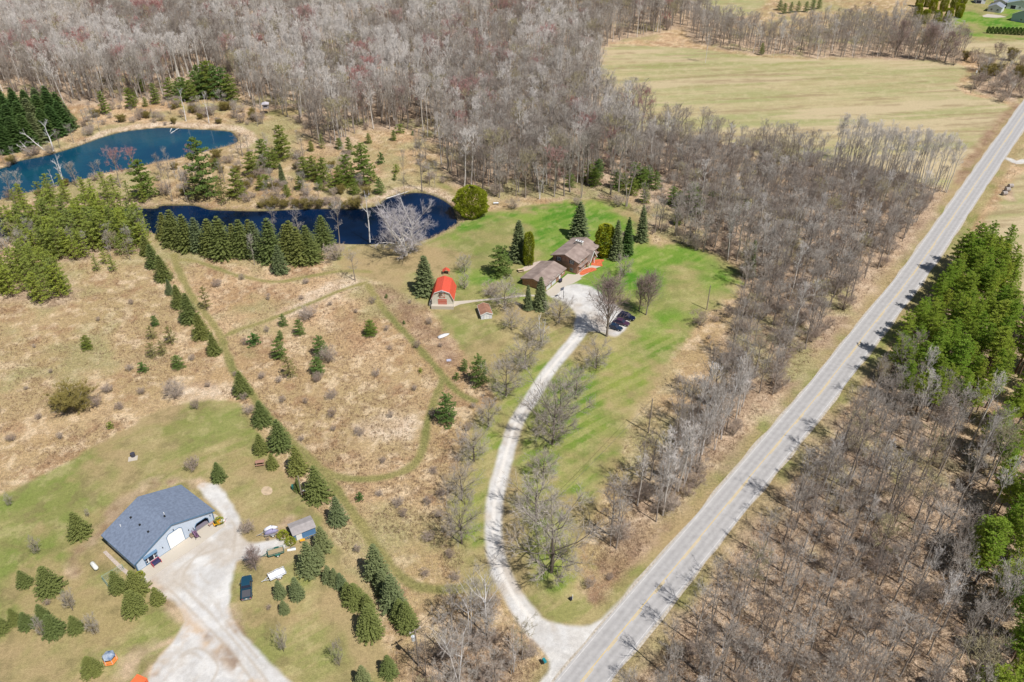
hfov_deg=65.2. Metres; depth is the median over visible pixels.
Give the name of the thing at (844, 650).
bare tree
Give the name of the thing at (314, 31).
aspen tree
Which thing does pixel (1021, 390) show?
pine tree
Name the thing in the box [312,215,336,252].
spruce tree
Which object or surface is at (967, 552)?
bare tree
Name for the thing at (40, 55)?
aspen tree
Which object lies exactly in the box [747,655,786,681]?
bare tree
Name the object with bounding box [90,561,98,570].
propane tank
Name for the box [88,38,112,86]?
bare tree
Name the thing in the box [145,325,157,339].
juniper tree
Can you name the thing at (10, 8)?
aspen tree
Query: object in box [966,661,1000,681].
bare tree
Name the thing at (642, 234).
spruce tree
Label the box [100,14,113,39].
aspen tree
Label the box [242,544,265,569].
maple tree
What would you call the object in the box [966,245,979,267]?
pine tree
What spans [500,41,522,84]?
budding tree
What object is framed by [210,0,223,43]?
aspen tree
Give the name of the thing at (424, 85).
aspen tree
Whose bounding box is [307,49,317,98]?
aspen tree
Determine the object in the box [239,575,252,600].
pickup truck
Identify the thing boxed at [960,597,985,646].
bare tree
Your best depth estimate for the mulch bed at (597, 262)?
246.94 m
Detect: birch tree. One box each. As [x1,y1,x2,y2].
[425,617,478,681]
[452,567,481,632]
[461,556,504,630]
[478,97,496,125]
[503,627,523,672]
[532,157,548,198]
[660,446,686,499]
[665,417,697,477]
[680,407,705,471]
[681,434,703,486]
[697,411,714,456]
[699,386,727,441]
[699,400,724,454]
[702,26,712,62]
[702,623,733,681]
[709,375,733,425]
[709,401,733,449]
[718,384,739,439]
[726,367,748,425]
[733,363,752,407]
[741,351,758,406]
[992,550,1023,621]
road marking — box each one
[559,103,1022,680]
[580,115,1022,681]
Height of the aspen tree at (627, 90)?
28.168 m
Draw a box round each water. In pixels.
[0,128,236,199]
[0,193,456,243]
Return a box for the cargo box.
[131,674,147,681]
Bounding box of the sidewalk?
[454,295,534,306]
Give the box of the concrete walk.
[576,265,600,277]
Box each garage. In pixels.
[974,0,985,3]
[994,0,1007,4]
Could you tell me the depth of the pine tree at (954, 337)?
198.94 m
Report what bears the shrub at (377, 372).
on the ground at (134, 268)
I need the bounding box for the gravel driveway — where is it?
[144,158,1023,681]
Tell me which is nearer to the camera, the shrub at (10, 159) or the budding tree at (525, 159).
the budding tree at (525, 159)
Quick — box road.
[554,101,1023,681]
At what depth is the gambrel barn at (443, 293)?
224.55 m
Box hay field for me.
[599,0,1023,300]
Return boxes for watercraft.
[264,525,277,530]
[265,528,277,534]
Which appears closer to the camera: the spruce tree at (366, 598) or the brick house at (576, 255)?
the spruce tree at (366, 598)
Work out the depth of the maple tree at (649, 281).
216.53 m
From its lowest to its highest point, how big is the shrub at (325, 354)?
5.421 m
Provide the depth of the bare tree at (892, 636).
122.90 m
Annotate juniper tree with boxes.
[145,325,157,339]
[145,342,157,358]
[156,340,167,355]
[162,325,177,343]
[184,172,203,201]
[198,285,212,308]
[215,178,230,203]
[281,356,297,377]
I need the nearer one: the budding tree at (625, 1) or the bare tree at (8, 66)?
the bare tree at (8, 66)
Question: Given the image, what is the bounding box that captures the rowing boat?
[437,333,448,338]
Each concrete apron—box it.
[141,514,224,577]
[546,274,581,295]
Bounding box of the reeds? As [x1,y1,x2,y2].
[0,121,465,243]
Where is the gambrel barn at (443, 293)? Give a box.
[429,275,456,309]
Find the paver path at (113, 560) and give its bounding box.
[103,551,127,574]
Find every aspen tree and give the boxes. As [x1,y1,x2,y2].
[0,0,11,15]
[0,32,18,76]
[2,0,20,41]
[6,14,17,37]
[7,18,26,40]
[10,47,26,89]
[18,2,31,19]
[26,46,41,87]
[28,6,38,24]
[31,29,53,85]
[38,53,55,93]
[42,58,62,100]
[44,41,61,88]
[47,29,65,82]
[47,35,68,91]
[52,26,74,86]
[53,33,70,84]
[55,44,73,97]
[58,48,73,94]
[65,15,82,50]
[66,38,91,96]
[66,45,82,93]
[69,52,84,95]
[78,19,92,55]
[83,39,102,90]
[86,16,101,50]
[86,43,100,89]
[90,45,103,87]
[92,20,102,43]
[93,4,104,41]
[95,47,114,97]
[96,24,105,43]
[97,43,112,92]
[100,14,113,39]
[103,25,120,70]
[107,26,122,68]
[108,42,123,86]
[111,29,130,84]
[112,16,127,46]
[113,31,129,81]
[118,51,136,94]
[120,24,138,72]
[126,40,144,84]
[128,34,144,77]
[129,26,147,73]
[131,29,147,79]
[142,32,157,78]
[145,26,162,74]
[149,51,163,97]
[154,32,170,77]
[155,13,169,55]
[160,31,178,81]
[162,32,179,79]
[165,32,180,80]
[169,32,183,76]
[179,32,193,70]
[184,20,198,62]
[188,27,198,67]
[195,25,209,67]
[209,3,218,45]
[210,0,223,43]
[226,10,241,63]
[226,32,238,66]
[232,50,249,96]
[241,25,252,57]
[241,36,255,78]
[249,13,260,54]
[255,11,265,50]
[261,20,270,52]
[262,2,273,32]
[265,42,276,86]
[267,6,278,47]
[268,32,280,71]
[274,8,284,52]
[279,51,293,100]
[283,8,293,49]
[287,44,301,91]
[288,25,298,66]
[289,7,304,54]
[292,66,303,116]
[295,38,305,84]
[295,57,305,103]
[298,45,305,75]
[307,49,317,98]
[313,5,322,51]
[313,29,323,68]
[314,46,322,92]
[319,66,332,117]
[320,73,336,140]
[321,70,338,136]
[323,16,334,59]
[333,15,345,41]
[334,13,345,61]
[334,86,343,136]
[336,23,345,74]
[337,27,348,74]
[342,17,351,59]
[345,24,356,76]
[355,20,362,40]
[357,25,367,68]
[362,48,371,69]
[367,41,378,84]
[369,63,381,111]
[371,24,385,75]
[372,40,382,88]
[375,44,386,93]
[376,27,391,75]
[382,23,391,76]
[385,23,399,67]
[385,34,403,83]
[393,33,401,77]
[395,26,405,53]
[396,44,410,68]
[397,23,409,70]
[399,26,409,68]
[399,45,412,98]
[410,74,427,129]
[411,49,421,105]
[414,69,425,117]
[415,38,425,76]
[418,39,439,86]
[420,73,430,136]
[427,66,441,98]
[432,111,442,164]
[433,66,442,112]
[434,58,445,92]
[436,66,445,116]
[437,79,451,105]
[440,35,452,75]
[500,87,510,140]
[517,113,531,170]
[535,126,553,184]
[537,62,548,96]
[557,44,566,70]
[571,95,582,145]
[575,102,588,162]
[576,131,583,181]
[578,117,592,171]
[585,68,597,107]
[594,66,601,101]
[599,96,612,147]
[600,85,612,110]
[606,88,624,112]
[622,80,634,142]
[630,110,643,146]
[657,425,682,490]
[661,452,680,515]
[677,418,702,491]
[694,374,710,425]
[694,674,711,681]
[704,361,722,418]
[732,354,749,401]
[734,367,751,418]
[758,192,767,232]
[759,212,777,256]
[761,222,770,256]
[778,220,789,254]
[789,241,808,299]
[793,282,812,331]
[814,192,830,237]
[822,432,845,488]
[839,111,850,156]
[840,128,853,169]
[845,119,860,161]
[849,118,861,156]
[853,114,865,159]
[855,118,869,155]
[857,119,872,165]
[858,119,870,154]
[859,494,881,542]
[864,122,877,158]
[869,126,884,163]
[869,438,897,508]
[872,129,884,169]
[874,119,886,154]
[878,126,895,168]
[880,132,891,167]
[881,120,900,170]
[884,127,898,168]
[886,125,903,176]
[891,131,904,177]
[893,126,911,175]
[893,131,905,162]
[899,129,914,169]
[901,133,914,180]
[902,150,917,189]
[903,130,922,173]
[903,138,918,174]
[906,130,918,166]
[908,124,924,176]
[910,127,930,180]
[910,346,941,408]
[913,546,945,596]
[915,367,940,424]
[917,130,933,173]
[917,133,930,167]
[918,130,935,181]
[921,134,938,180]
[921,151,937,192]
[922,141,939,181]
[924,132,946,183]
[928,132,946,179]
[929,570,967,639]
[932,130,948,166]
[933,133,953,185]
[935,134,954,189]
[937,129,959,183]
[941,138,962,191]
[945,139,966,191]
[946,143,968,192]
[969,369,1010,445]
[970,415,1003,478]
[986,455,1023,517]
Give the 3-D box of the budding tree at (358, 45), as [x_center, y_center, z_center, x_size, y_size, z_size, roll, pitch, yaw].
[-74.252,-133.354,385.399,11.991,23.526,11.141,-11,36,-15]
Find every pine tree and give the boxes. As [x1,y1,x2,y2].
[9,204,35,241]
[79,335,92,351]
[96,90,111,114]
[98,247,109,262]
[106,254,117,270]
[113,236,127,254]
[121,234,136,254]
[122,87,136,108]
[124,158,159,201]
[137,74,145,91]
[137,362,148,372]
[142,97,148,106]
[149,83,160,103]
[149,315,159,326]
[161,77,175,98]
[170,80,186,100]
[170,354,186,370]
[177,77,191,100]
[182,136,221,198]
[183,80,199,101]
[186,70,201,95]
[189,65,201,89]
[194,71,210,98]
[196,60,220,98]
[205,65,227,98]
[215,66,233,97]
[220,74,240,100]
[226,168,247,198]
[241,151,258,175]
[246,332,260,347]
[252,139,273,170]
[254,175,265,189]
[259,174,273,188]
[268,148,280,167]
[271,337,286,359]
[272,125,293,159]
[276,330,283,339]
[278,313,288,326]
[282,184,291,196]
[292,318,306,335]
[294,176,304,189]
[298,156,310,174]
[304,155,319,181]
[307,141,313,151]
[309,357,324,376]
[312,335,328,357]
[314,157,330,181]
[314,177,323,189]
[330,166,347,187]
[335,138,341,149]
[337,154,355,187]
[345,137,353,151]
[349,178,359,194]
[350,142,377,183]
[355,492,363,501]
[362,319,377,336]
[364,133,372,142]
[374,177,385,194]
[376,152,384,164]
[391,130,395,140]
[392,164,399,172]
[395,123,404,133]
[434,392,457,428]
[459,358,467,371]
[469,353,489,388]
[488,244,514,276]
[565,172,575,187]
[580,161,594,181]
[587,166,602,186]
[594,158,604,176]
[608,169,622,190]
[620,172,628,188]
[625,177,638,195]
[627,162,641,183]
[633,166,649,189]
[639,187,650,203]
[644,165,653,186]
[649,170,663,189]
[666,186,679,204]
[673,190,686,207]
[673,213,681,224]
[684,182,701,207]
[687,194,705,214]
[758,43,764,54]
[776,0,783,9]
[780,3,787,13]
[788,2,793,12]
[795,1,801,11]
[803,1,809,11]
[809,0,816,9]
[816,0,821,8]
[888,337,906,380]
[891,330,909,369]
[893,309,916,338]
[894,343,916,386]
[898,360,916,402]
[908,322,927,348]
[910,299,930,340]
[911,340,934,389]
[912,301,927,332]
[914,369,933,415]
[918,309,932,333]
[922,303,941,347]
[926,346,946,377]
[926,377,948,421]
[929,271,948,304]
[929,337,945,368]
[929,354,949,396]
[930,318,953,345]
[931,327,950,350]
[934,313,947,326]
[936,265,957,287]
[936,363,960,407]
[940,317,962,364]
[945,289,966,319]
[946,339,975,393]
[948,259,966,293]
[948,323,962,355]
[948,332,973,382]
[949,235,970,261]
[949,297,974,346]
[949,303,962,320]
[951,368,975,402]
[953,229,979,259]
[953,276,970,300]
[954,271,981,302]
[955,301,976,330]
[958,272,978,299]
[962,319,978,341]
[963,290,978,309]
[965,235,985,275]
[965,246,985,266]
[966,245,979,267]
[966,249,989,273]
[966,378,990,421]
[967,294,989,332]
[967,538,993,582]
[968,221,986,241]
[968,310,989,337]
[968,355,984,381]
[969,260,980,285]
[970,514,995,553]
[970,523,995,569]
[971,249,989,289]
[972,358,988,390]
[972,516,1014,572]
[972,663,1008,681]
[973,322,997,364]
[973,531,1007,584]
[975,224,991,247]
[975,373,996,412]
[976,263,989,294]
[976,263,994,297]
[977,247,995,286]
[979,232,997,251]
[979,267,1001,297]
[979,291,996,313]
[980,663,1022,681]
[981,310,1002,350]
[981,409,1008,450]
[982,269,1002,296]
[983,297,1000,331]
[984,366,1007,407]
[985,326,1013,375]
[986,328,1002,364]
[988,220,999,239]
[988,313,1014,362]
[989,329,1012,372]
[989,348,1006,369]
[990,299,1012,327]
[990,408,1016,452]
[991,350,1016,401]
[992,235,1007,257]
[992,253,1011,288]
[992,259,1007,287]
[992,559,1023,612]
[993,286,1013,307]
[993,424,1021,470]
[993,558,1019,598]
[994,285,1009,302]
[994,400,1016,440]
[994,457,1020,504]
[994,473,1020,516]
[995,248,1010,266]
[995,442,1020,480]
[997,243,1013,259]
[997,300,1023,331]
[999,280,1016,299]
[999,286,1023,319]
[999,503,1022,538]
[1000,261,1014,282]
[1000,269,1022,294]
[1001,298,1021,324]
[1001,382,1023,414]
[1002,223,1018,248]
[1003,384,1023,422]
[1004,337,1018,360]
[1004,435,1023,473]
[1004,503,1023,548]
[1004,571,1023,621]
[1005,493,1023,540]
[1005,621,1023,669]
[1007,244,1021,267]
[1007,254,1023,282]
[1008,653,1023,674]
[1008,664,1023,681]
[1009,618,1023,658]
[1010,483,1023,506]
[1010,593,1023,641]
[1012,314,1023,350]
[1013,473,1023,502]
[1014,333,1023,373]
[1014,526,1023,556]
[1015,371,1023,383]
[1017,343,1023,378]
[1017,419,1023,448]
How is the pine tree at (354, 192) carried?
on the ground at (134, 268)
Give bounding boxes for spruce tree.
[0,94,11,116]
[0,104,15,125]
[0,124,18,154]
[0,616,11,636]
[4,115,29,152]
[6,87,18,104]
[6,608,19,627]
[7,91,22,109]
[11,100,26,125]
[15,114,41,148]
[15,570,34,589]
[17,612,35,632]
[18,90,31,105]
[21,97,36,118]
[25,112,51,144]
[29,87,40,99]
[31,94,44,114]
[33,566,68,602]
[33,604,52,624]
[34,107,59,141]
[39,86,51,98]
[39,613,66,643]
[40,90,57,109]
[44,104,68,138]
[51,91,76,119]
[52,100,75,132]
[62,104,79,128]
[65,512,93,544]
[66,615,84,636]
[79,656,103,681]
[107,570,126,596]
[120,590,148,621]
[123,570,152,596]
[138,235,154,256]
[144,244,160,269]
[149,587,166,607]
[153,255,173,283]
[155,212,166,241]
[160,209,184,249]
[164,279,173,295]
[170,285,182,309]
[173,214,194,254]
[178,293,200,325]
[188,217,205,254]
[190,313,213,342]
[197,218,223,257]
[206,216,236,261]
[206,333,223,356]
[210,462,228,484]
[227,224,240,256]
[230,219,252,260]
[232,371,254,399]
[243,219,261,250]
[244,220,263,260]
[250,400,272,429]
[252,434,269,456]
[256,218,286,265]
[266,419,291,455]
[266,453,279,470]
[270,244,290,275]
[272,580,287,600]
[278,163,287,185]
[278,220,296,262]
[278,224,290,257]
[278,600,290,615]
[286,226,313,267]
[286,445,310,477]
[288,577,305,602]
[294,478,303,493]
[296,225,325,266]
[296,541,323,580]
[301,465,335,507]
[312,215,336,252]
[312,526,333,555]
[312,544,326,566]
[321,565,332,585]
[326,496,349,528]
[328,568,337,587]
[334,572,346,591]
[340,582,348,600]
[341,582,365,612]
[354,665,373,681]
[355,603,385,645]
[359,593,375,613]
[362,543,391,586]
[373,568,386,596]
[376,572,408,615]
[379,654,399,681]
[389,598,401,626]
[394,600,419,635]
[410,256,435,297]
[508,220,527,263]
[523,284,533,310]
[531,277,548,311]
[568,201,590,238]
[607,220,624,260]
[621,217,634,256]
[635,204,649,242]
[743,240,756,277]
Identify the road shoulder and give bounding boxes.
[551,99,1023,681]
[610,130,1023,681]
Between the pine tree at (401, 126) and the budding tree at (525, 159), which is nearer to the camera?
the budding tree at (525, 159)
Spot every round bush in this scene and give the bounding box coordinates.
[135,570,145,576]
[214,516,224,524]
[276,529,288,540]
[285,536,296,545]
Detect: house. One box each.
[520,237,599,289]
[987,2,1005,12]
[1006,0,1023,9]
[1011,10,1023,22]
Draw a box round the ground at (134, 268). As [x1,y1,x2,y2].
[0,0,1023,681]
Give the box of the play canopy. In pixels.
[102,650,117,665]
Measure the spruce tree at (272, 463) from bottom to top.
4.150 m
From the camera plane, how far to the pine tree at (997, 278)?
217.76 m
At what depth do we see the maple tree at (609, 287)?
205.77 m
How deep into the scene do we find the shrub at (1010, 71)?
403.78 m
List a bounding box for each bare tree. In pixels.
[0,45,17,90]
[0,236,12,262]
[2,491,12,505]
[8,168,22,189]
[15,52,35,86]
[16,42,37,89]
[24,534,42,553]
[29,615,44,635]
[34,41,55,91]
[52,128,59,146]
[57,587,75,609]
[60,48,79,100]
[62,123,74,142]
[63,161,76,185]
[64,165,77,186]
[78,230,87,255]
[79,612,98,634]
[81,108,92,124]
[85,102,95,122]
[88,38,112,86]
[119,224,133,253]
[120,48,138,97]
[151,153,161,176]
[173,168,188,200]
[216,159,225,181]
[229,133,244,156]
[247,235,254,264]
[251,100,258,125]
[262,180,269,195]
[266,205,276,232]
[269,621,286,650]
[296,172,305,187]
[325,164,333,185]
[327,199,343,242]
[328,639,342,665]
[399,149,404,195]
[423,162,432,183]
[435,486,488,546]
[440,451,485,500]
[453,420,493,461]
[456,251,471,270]
[457,271,469,288]
[472,394,501,426]
[479,353,528,397]
[483,276,525,308]
[494,464,570,528]
[497,479,611,590]
[501,306,520,328]
[507,328,549,368]
[515,360,596,447]
[518,316,543,338]
[522,447,563,480]
[527,326,550,347]
[534,365,583,418]
[542,293,576,322]
[556,127,580,191]
[560,362,595,397]
[573,132,590,197]
[576,333,612,368]
[607,129,624,194]
[613,143,646,206]
[614,104,640,162]
[614,666,639,681]
[615,252,633,276]
[617,111,630,162]
[625,106,649,163]
[633,431,654,492]
[649,671,667,681]
[650,455,673,521]
[651,441,682,502]
[654,660,683,681]
[660,641,690,681]
[668,392,691,454]
[686,576,724,645]
[686,629,721,681]
[693,414,720,472]
[699,340,725,401]
[699,645,728,681]
[707,555,733,625]
[712,611,754,680]
[716,338,741,401]
[718,586,761,649]
[721,658,762,681]
[728,549,755,608]
[735,556,756,621]
[746,586,776,642]
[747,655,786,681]
[755,588,784,654]
[762,626,798,681]
[768,670,787,681]
[774,571,801,630]
[780,515,801,571]
[782,483,804,544]
[784,606,816,669]
[785,617,826,681]
[789,538,816,597]
[792,443,826,512]
[794,471,821,530]
[799,672,810,681]
[801,496,829,548]
[803,567,851,634]
[807,597,834,657]
[811,442,844,512]
[813,469,854,537]
[814,656,840,681]
[817,642,852,681]
[824,547,852,605]
[825,634,852,681]
[826,513,859,576]
[827,443,850,499]
[829,647,884,681]
[831,584,863,637]
[837,395,868,461]
[837,603,873,667]
[837,637,872,681]
[845,380,872,426]
[846,415,889,488]
[848,479,882,540]
[850,393,879,449]
[851,464,880,528]
[852,632,896,678]
[853,439,882,503]
[853,604,885,661]
[855,380,883,444]
[857,506,892,566]
[861,577,889,622]
[864,545,893,607]
[867,414,904,475]
[868,392,897,464]
[871,445,901,514]
[872,616,913,681]
[872,649,902,681]
[876,409,907,461]
[878,373,908,428]
[883,447,924,517]
[883,473,914,540]
[885,599,934,665]
[891,331,917,387]
[891,433,928,505]
[892,460,927,528]
[895,517,933,582]
[899,615,939,677]
[900,414,920,463]
[900,416,924,480]
[900,568,930,624]
[902,330,928,366]
[906,392,934,448]
[906,434,928,487]
[907,377,942,439]
[909,616,937,663]
[912,466,943,529]
[913,477,951,551]
[914,496,972,569]
[919,523,954,584]
[921,667,954,681]
[922,643,965,681]
[922,652,957,681]
[924,416,952,475]
[927,394,947,441]
[927,595,963,655]
[932,473,971,531]
[936,367,964,418]
[937,404,970,476]
[937,492,972,552]
[938,395,974,468]
[940,528,980,602]
[941,632,974,680]
[942,378,987,452]
[942,556,986,627]
[946,518,978,574]
[947,542,980,582]
[954,438,998,518]
[957,501,989,550]
[959,590,993,659]
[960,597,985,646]
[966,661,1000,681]
[972,429,1005,473]
[973,562,1015,631]
[973,605,1016,674]
[977,401,1020,451]
[981,399,1018,445]
[985,416,1022,476]
[986,562,1023,644]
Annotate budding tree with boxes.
[0,31,17,69]
[2,222,18,237]
[5,29,24,58]
[13,42,33,78]
[23,38,46,84]
[28,59,48,82]
[32,36,55,66]
[43,11,59,30]
[43,47,62,75]
[60,39,91,83]
[61,30,80,63]
[68,43,88,72]
[70,25,90,52]
[85,0,100,24]
[100,145,125,187]
[105,230,118,252]
[108,42,129,91]
[117,14,133,42]
[121,146,136,175]
[126,14,141,36]
[129,0,148,34]
[134,0,153,33]
[137,56,155,82]
[139,3,153,36]
[147,0,161,31]
[149,41,168,82]
[151,0,165,18]
[161,18,185,44]
[197,18,209,57]
[199,1,212,19]
[218,33,236,75]
[223,29,237,72]
[223,51,246,94]
[224,49,239,83]
[227,0,238,18]
[236,49,258,89]
[251,22,266,56]
[251,54,263,87]
[260,16,279,37]
[273,61,290,106]
[277,45,294,83]
[291,60,307,86]
[295,5,304,40]
[298,26,310,46]
[321,46,338,69]
[322,95,350,144]
[330,70,349,115]
[332,53,346,77]
[334,30,359,61]
[345,38,366,70]
[345,65,370,112]
[353,80,365,121]
[355,40,379,88]
[361,55,381,101]
[361,67,373,104]
[363,35,375,79]
[389,7,401,32]
[394,85,406,123]
[415,69,445,111]
[415,675,433,681]
[422,32,433,60]
[429,37,446,61]
[430,27,459,66]
[439,28,458,56]
[443,75,469,109]
[448,111,466,150]
[450,137,477,183]
[452,12,462,36]
[452,81,470,112]
[453,85,478,134]
[457,73,480,122]
[466,28,478,52]
[474,35,485,73]
[475,53,490,71]
[477,70,496,110]
[480,87,497,126]
[487,44,498,63]
[496,40,507,76]
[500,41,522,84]
[501,48,513,90]
[508,68,525,105]
[509,612,537,659]
[514,96,533,128]
[516,150,536,197]
[519,0,537,20]
[524,139,551,186]
[527,69,550,100]
[528,55,543,89]
[537,22,556,62]
[540,41,553,66]
[543,143,569,196]
[545,128,573,190]
[547,123,565,168]
[558,85,577,126]
[565,46,581,81]
[565,95,582,125]
[566,74,585,97]
[567,70,586,109]
[578,110,596,164]
[584,17,602,59]
[601,124,618,172]
[602,107,633,174]
[622,0,631,30]
[632,85,656,129]
[634,0,645,27]
[662,0,672,29]
[669,0,681,24]
[673,125,693,167]
[737,237,756,278]
[741,526,773,600]
[748,333,777,376]
[773,147,791,174]
[783,141,799,170]
[824,195,845,232]
[848,399,883,476]
[853,232,872,270]
[872,180,890,213]
[872,358,892,387]
[872,512,913,570]
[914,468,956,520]
[919,422,959,483]
[953,628,1012,681]
[985,419,1023,486]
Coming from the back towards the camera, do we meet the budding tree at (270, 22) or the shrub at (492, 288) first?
the budding tree at (270, 22)
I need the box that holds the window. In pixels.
[143,549,157,565]
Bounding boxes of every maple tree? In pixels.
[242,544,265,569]
[586,267,634,336]
[633,275,648,310]
[635,269,665,314]
[888,16,915,57]
[919,18,946,60]
[934,27,968,61]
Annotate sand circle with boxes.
[261,486,272,494]
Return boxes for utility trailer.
[262,566,285,581]
[264,545,283,556]
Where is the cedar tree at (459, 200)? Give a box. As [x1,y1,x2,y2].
[451,184,489,219]
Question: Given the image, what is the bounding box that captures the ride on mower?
[213,519,221,526]
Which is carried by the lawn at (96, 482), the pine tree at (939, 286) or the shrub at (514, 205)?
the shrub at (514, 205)
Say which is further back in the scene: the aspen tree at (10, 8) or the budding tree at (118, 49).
the aspen tree at (10, 8)
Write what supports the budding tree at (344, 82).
on the forest floor
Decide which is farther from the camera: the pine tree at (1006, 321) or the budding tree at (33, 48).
the budding tree at (33, 48)
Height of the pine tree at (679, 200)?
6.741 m
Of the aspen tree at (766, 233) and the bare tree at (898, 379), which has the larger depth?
the aspen tree at (766, 233)
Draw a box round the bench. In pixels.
[151,556,161,566]
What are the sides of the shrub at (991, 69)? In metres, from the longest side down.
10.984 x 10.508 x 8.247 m
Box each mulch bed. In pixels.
[580,268,596,274]
[591,259,603,265]
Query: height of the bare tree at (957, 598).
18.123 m
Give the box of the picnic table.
[255,459,264,466]
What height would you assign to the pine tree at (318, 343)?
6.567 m
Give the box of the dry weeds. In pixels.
[0,77,1023,681]
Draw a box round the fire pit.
[128,452,137,461]
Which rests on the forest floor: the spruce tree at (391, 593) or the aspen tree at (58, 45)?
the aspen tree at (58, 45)
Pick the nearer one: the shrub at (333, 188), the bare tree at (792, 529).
the bare tree at (792, 529)
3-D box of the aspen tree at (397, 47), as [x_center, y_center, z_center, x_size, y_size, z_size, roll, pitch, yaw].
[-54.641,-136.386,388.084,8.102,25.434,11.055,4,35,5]
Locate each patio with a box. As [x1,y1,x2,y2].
[518,261,539,272]
[983,14,1004,17]
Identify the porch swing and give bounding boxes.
[191,528,200,537]
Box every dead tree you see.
[19,131,44,150]
[44,119,55,150]
[52,156,62,178]
[361,190,370,241]
[536,313,548,343]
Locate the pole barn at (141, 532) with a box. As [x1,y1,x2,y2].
[101,485,214,570]
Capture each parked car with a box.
[609,322,622,331]
[613,317,629,326]
[618,311,635,321]
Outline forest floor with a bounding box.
[0,0,1023,681]
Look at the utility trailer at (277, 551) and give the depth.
152.41 m
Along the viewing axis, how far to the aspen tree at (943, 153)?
287.52 m
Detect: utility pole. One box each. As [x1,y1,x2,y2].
[409,627,420,665]
[648,398,652,432]
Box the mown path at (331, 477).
[0,253,478,594]
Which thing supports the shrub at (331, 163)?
on the ground at (134, 268)
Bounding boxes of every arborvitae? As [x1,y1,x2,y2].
[522,231,534,265]
[594,223,614,258]
[913,3,923,17]
[915,0,924,6]
[921,9,930,23]
[924,0,931,6]
[929,0,938,13]
[934,10,942,20]
[939,0,949,11]
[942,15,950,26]
[945,8,954,20]
[950,0,960,8]
[954,3,964,17]
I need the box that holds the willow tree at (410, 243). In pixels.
[371,192,437,259]
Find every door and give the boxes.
[166,527,185,549]
[296,533,301,539]
[438,299,446,303]
[439,293,444,297]
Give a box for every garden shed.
[287,516,315,540]
[477,302,492,319]
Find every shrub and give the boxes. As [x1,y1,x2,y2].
[0,188,19,199]
[2,154,15,163]
[4,434,16,440]
[20,145,36,156]
[27,145,42,154]
[42,144,54,154]
[43,378,100,414]
[82,126,93,135]
[88,109,99,116]
[88,172,97,180]
[99,382,112,391]
[108,101,115,109]
[113,114,127,121]
[114,401,124,410]
[125,363,133,370]
[133,107,145,116]
[136,387,143,393]
[142,111,150,117]
[156,181,171,194]
[160,378,186,397]
[169,117,176,123]
[170,99,180,107]
[170,161,179,168]
[171,95,181,102]
[176,182,185,189]
[179,187,187,193]
[187,104,195,112]
[189,399,199,408]
[196,113,202,118]
[197,106,209,116]
[208,157,219,168]
[209,148,221,158]
[210,278,221,286]
[218,102,226,110]
[219,100,230,109]
[220,154,233,162]
[232,103,245,111]
[233,159,242,166]
[235,113,246,122]
[237,191,251,202]
[238,518,255,533]
[239,391,247,400]
[240,180,250,188]
[240,337,248,344]
[240,403,255,413]
[244,174,253,181]
[246,110,255,118]
[250,111,258,121]
[250,165,266,176]
[255,202,264,207]
[258,372,265,378]
[262,196,279,206]
[269,178,281,187]
[269,182,278,188]
[270,185,280,196]
[273,193,285,203]
[277,199,289,207]
[289,148,305,158]
[290,197,299,207]
[295,304,318,319]
[298,185,310,194]
[299,196,314,208]
[304,195,317,205]
[312,370,322,380]
[314,198,323,207]
[316,343,336,361]
[318,196,328,205]
[321,242,346,260]
[323,388,339,398]
[326,160,335,166]
[326,406,336,417]
[328,194,340,205]
[329,187,337,194]
[335,183,345,194]
[339,200,346,207]
[342,150,352,156]
[346,195,361,207]
[352,543,360,551]
[353,426,365,436]
[359,186,371,195]
[368,296,376,302]
[371,367,380,376]
[392,496,403,507]
[397,508,407,516]
[414,339,420,347]
[419,567,429,575]
[421,529,436,541]
[423,494,433,504]
[427,465,438,473]
[429,407,438,415]
[433,508,442,517]
[435,487,445,495]
[445,549,454,558]
[447,568,460,580]
[463,421,471,429]
[481,279,500,296]
[505,198,521,208]
[573,197,580,204]
[585,576,595,587]
[606,573,613,580]
[612,195,625,205]
[674,374,686,382]
[689,308,713,325]
[948,47,964,64]
[962,50,970,59]
[967,47,984,62]
[969,72,988,88]
[972,52,996,69]
[978,64,999,79]
[988,80,1005,92]
[989,62,1005,75]
[993,41,1008,55]
[996,89,1013,101]
[998,74,1010,86]
[1005,66,1016,75]
[1005,75,1021,93]
[1006,46,1021,60]
[1014,63,1023,81]
[1015,78,1023,97]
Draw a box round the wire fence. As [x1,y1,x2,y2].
[101,564,123,586]
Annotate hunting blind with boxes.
[261,102,269,113]
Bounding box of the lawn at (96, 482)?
[0,0,1023,681]
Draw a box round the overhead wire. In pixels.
[416,400,651,629]
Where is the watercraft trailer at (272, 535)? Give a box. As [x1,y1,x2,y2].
[257,526,278,536]
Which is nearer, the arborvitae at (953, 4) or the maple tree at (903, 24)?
the maple tree at (903, 24)
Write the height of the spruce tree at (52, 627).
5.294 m

